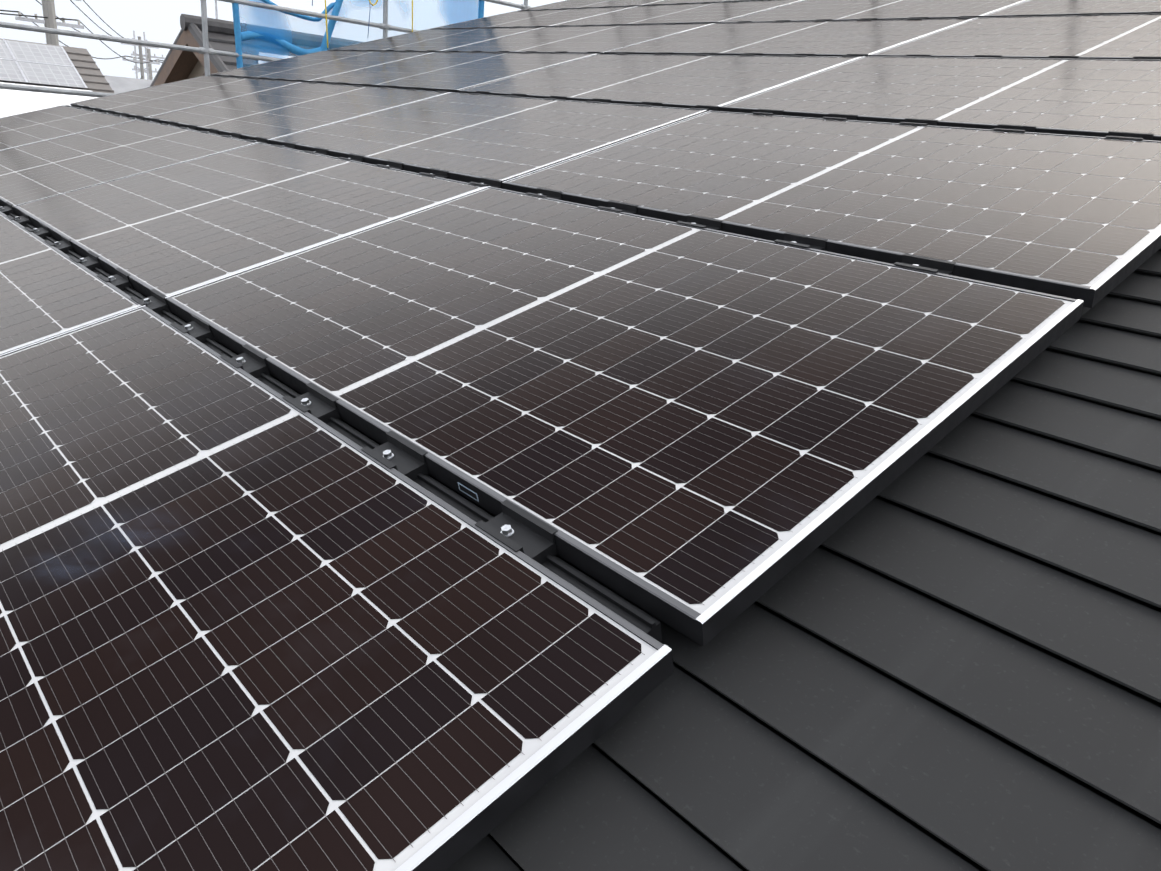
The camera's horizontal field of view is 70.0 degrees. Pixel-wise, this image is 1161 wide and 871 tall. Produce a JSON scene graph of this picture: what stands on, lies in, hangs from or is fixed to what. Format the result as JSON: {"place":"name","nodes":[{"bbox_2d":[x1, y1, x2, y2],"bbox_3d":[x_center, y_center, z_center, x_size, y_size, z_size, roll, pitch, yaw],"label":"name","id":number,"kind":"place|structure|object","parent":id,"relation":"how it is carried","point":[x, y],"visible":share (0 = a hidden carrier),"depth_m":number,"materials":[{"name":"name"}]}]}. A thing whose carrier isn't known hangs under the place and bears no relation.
{"place":"outdoors","nodes":[
{"label":"outdoors","id":0,"kind":"place"},
{"bbox_2d":[0,38,114,117],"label":"neighboring roof","id":1,"kind":"structure","parent":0,"point":[25,63],"depth_m":16.27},
{"bbox_2d":[150,14,361,86],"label":"neighboring house","id":2,"kind":"structure","parent":0,"point":[178,65],"depth_m":12.04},
{"bbox_2d":[215,0,217,18],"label":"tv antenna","id":3,"kind":"object","parent":2,"relation":"on","point":[216,12],"depth_m":11.94,"materials":[{"name":"metal"}]},
{"bbox_2d":[0,0,565,79],"label":"sky","id":4,"kind":"structure","parent":0,"point":[159,20],"materials":[{"name":"white"}]},
{"label":"ground","id":5,"kind":"structure","parent":0,"visible":0},
{"bbox_2d":[15,0,164,79],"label":"utility poles","id":6,"kind":"object","parent":5,"relation":"on","point":[48,7],"visible":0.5,"depth_m":21.28,"materials":[{"name":"concrete"}]},
{"bbox_2d":[0,0,163,78],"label":"power lines","id":7,"kind":"object","parent":6,"relation":"hanging from","point":[27,16],"visible":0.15,"depth_m":23.89,"materials":[{"name":"metal"}]},
{"bbox_2d":[103,75,152,93],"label":"distant houses","id":8,"kind":"structure","parent":5,"relation":"on","point":[120,84],"depth_m":32.28,"materials":[{"name":"tile"}]},
{"bbox_2d":[0,0,531,96],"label":"scaffold","id":9,"kind":"object","parent":5,"relation":"on","point":[207,51],"visible":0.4,"depth_m":7.41,"materials":[{"name":"grey metal"}]},
{"bbox_2d":[239,0,479,66],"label":"safety net","id":10,"kind":"object","parent":9,"relation":"attached to","point":[270,25],"visible":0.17,"depth_m":7.93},
{"bbox_2d":[232,0,483,67],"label":"safety net hems","id":11,"kind":"object","parent":10,"relation":"attached to","point":[240,36],"visible":0.23,"depth_m":7.98,"materials":[{"name":"blue fabric"}]},
{"bbox_2d":[312,0,412,47],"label":"ropes","id":12,"kind":"object","parent":10,"relation":"attached to","point":[369,18],"visible":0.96,"depth_m":8.27,"materials":[{"name":"blue fabric"}]},
{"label":"house walls","id":13,"kind":"object","parent":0,"visible":0},
{"bbox_2d":[0,205,1160,870],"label":"roof","id":14,"kind":"structure","parent":13,"relation":"on","point":[944,653],"depth_m":0.94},
{"bbox_2d":[17,215,1090,646],"bbox_3d":[-0.267,-2.015,4.737,7.658,0.052,6.980,-31,38,-32],"label":"module support feet","id":15,"kind":"object","parent":14,"relation":"on","point":[1085,309],"depth_m":1.36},
{"bbox_2d":[0,305,673,870],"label":"solar panel","id":16,"kind":"object","parent":15,"relation":"on","point":[318,645],"visible":1,"depth_m":0.97,"materials":[{"name":"black glass"}]},
{"bbox_2d":[28,543,115,580],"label":"reflection","id":17,"kind":"object","parent":16,"relation":"on","point":[69,561],"visible":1,"depth_m":1.16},
{"bbox_2d":[77,503,208,545],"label":"reflection","id":18,"kind":"object","parent":16,"relation":"on","point":[131,525],"visible":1,"depth_m":1.22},
{"bbox_2d":[0,0,1160,641],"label":"mounting rails and clamps","id":19,"kind":"object","parent":15,"relation":"on","point":[514,526],"visible":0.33,"depth_m":1.69,"materials":[{"name":"metal"}]},
{"bbox_2d":[0,105,136,149],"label":"solar panel","id":20,"kind":"object","parent":19,"relation":"on","point":[17,130],"visible":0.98,"depth_m":5.27,"materials":[{"name":"grey glass"}]},
{"bbox_2d":[0,211,142,354],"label":"solar panel","id":21,"kind":"object","parent":19,"relation":"on","point":[47,291],"visible":0.94,"depth_m":2.23,"materials":[{"name":"black glass"}]},
{"bbox_2d":[0,119,257,214],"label":"solar panel","id":22,"kind":"object","parent":19,"relation":"attached to","point":[46,168],"visible":0.94,"depth_m":4.00,"materials":[{"name":"black glass"}]},
{"bbox_2d":[70,76,299,119],"bbox_3d":[-2.849,-2.417,5.906,1.038,0.037,1.755,-31,38,-32],"label":"solar panel","id":23,"kind":"object","parent":19,"relation":"on","point":[168,97],"visible":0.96,"depth_m":5.81,"materials":[{"name":"grey glass"}]},
{"bbox_2d":[13,142,486,296],"bbox_3d":[-1.265,-0.835,2.968,1.038,0.038,1.755,-31,38,-32],"label":"solar panel","id":24,"kind":"object","parent":19,"relation":"attached to","point":[170,230],"visible":0.98,"depth_m":2.77,"materials":[{"name":"black glass"}]},
{"bbox_2d":[146,82,449,143],"bbox_3d":[-1.660,-1.861,4.726,1.038,0.036,1.755,-31,38,-32],"label":"solar panel","id":25,"kind":"object","parent":19,"relation":"attached to","point":[273,113],"visible":0.96,"depth_m":4.60,"materials":[{"name":"grey glass"}]},
{"bbox_2d":[210,51,432,82],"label":"solar panel","id":26,"kind":"object","parent":19,"relation":"on","point":[311,66],"visible":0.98,"depth_m":6.40,"materials":[{"name":"grey glass"}]},
{"bbox_2d":[330,27,542,51],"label":"solar panel","id":27,"kind":"object","parent":19,"relation":"on","point":[438,40],"visible":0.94,"depth_m":6.98,"materials":[{"name":"grey glass"}]},
{"bbox_2d":[309,52,595,92],"bbox_3d":[-0.867,-2.331,5.303,1.038,0.038,1.755,-31,38,-32],"label":"solar panel","id":28,"kind":"object","parent":19,"relation":"attached to","point":[441,71],"visible":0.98,"depth_m":5.18,"materials":[{"name":"grey glass"}]},
{"bbox_2d":[270,92,707,188],"bbox_3d":[-0.472,-1.305,3.546,1.038,0.036,1.755,-31,38,-32],"label":"solar panel","id":29,"kind":"object","parent":19,"relation":"attached to","point":[465,137],"visible":0.96,"depth_m":3.37,"materials":[{"name":"black glass"}]},
{"bbox_2d":[430,6,635,28],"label":"solar panel","id":30,"kind":"object","parent":19,"relation":"on","point":[535,18],"visible":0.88,"depth_m":7.56,"materials":[{"name":"black glass"}]},
{"bbox_2d":[440,23,713,53],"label":"solar panel","id":31,"kind":"object","parent":19,"relation":"attached to","point":[583,39],"visible":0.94,"depth_m":5.79,"materials":[{"name":"black glass"}]},
{"bbox_2d":[518,0,661,10],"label":"solar panel","id":32,"kind":"object","parent":19,"relation":"on","point":[573,4],"visible":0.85,"depth_m":8.12,"materials":[{"name":"black glass"}]},
{"bbox_2d":[459,54,859,107],"bbox_3d":[0.322,-1.774,4.124,1.038,0.037,1.755,-31,38,-32],"label":"solar panel","id":33,"kind":"object","parent":19,"relation":"attached to","point":[684,81],"visible":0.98,"depth_m":3.98,"materials":[{"name":"grey glass"}]},
{"bbox_2d":[550,0,802,26],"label":"solar panel","id":34,"kind":"object","parent":19,"relation":"attached to","point":[698,13],"visible":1,"depth_m":6.36,"materials":[{"name":"black glass"}]},
{"bbox_2d":[642,0,760,5],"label":"solar panel","id":35,"kind":"object","parent":19,"relation":"attached to","point":[667,2],"visible":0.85,"depth_m":7.10,"materials":[{"name":"black glass"}]},
{"bbox_2d":[604,18,973,55],"bbox_3d":[1.115,-2.244,4.701,1.038,0.038,1.755,-31,38,-32],"label":"solar panel","id":36,"kind":"object","parent":19,"relation":"attached to","point":[833,38],"visible":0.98,"depth_m":4.58,"materials":[{"name":"black glass"}]},
{"bbox_2d":[718,56,1160,140],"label":"solar panel","id":37,"kind":"object","parent":19,"relation":"attached to","point":[1094,97],"visible":0.98,"depth_m":2.94,"materials":[{"name":"grey glass"}]},
{"bbox_2d":[869,14,1160,58],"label":"solar panel","id":38,"kind":"object","parent":19,"relation":"attached to","point":[1126,36],"visible":0.92,"depth_m":3.69,"materials":[{"name":"black glass"}]},
{"bbox_2d":[165,186,1083,646],"bbox_3d":[-0.076,-0.278,1.788,1.038,0.038,1.755,-31,38,-32],"label":"solar panel","id":39,"kind":"object","parent":15,"relation":"on","point":[703,436],"visible":1,"depth_m":1.45,"materials":[{"name":"black glass"}]},
{"bbox_2d":[502,110,1160,307],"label":"solar panel","id":40,"kind":"object","parent":15,"relation":"on","point":[1077,217],"visible":1,"depth_m":2.14,"materials":[{"name":"black glass"}]},
{"bbox_2d":[720,0,1025,22],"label":"solar panel","id":41,"kind":"object","parent":15,"relation":"on","point":[833,10],"visible":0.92,"depth_m":5.15,"materials":[{"name":"black glass"}]},
{"bbox_2d":[981,0,1160,16],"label":"solar panel","id":42,"kind":"object","parent":15,"relation":"on","point":[1068,7],"visible":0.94,"depth_m":4.25,"materials":[{"name":"black glass"}]}
]}

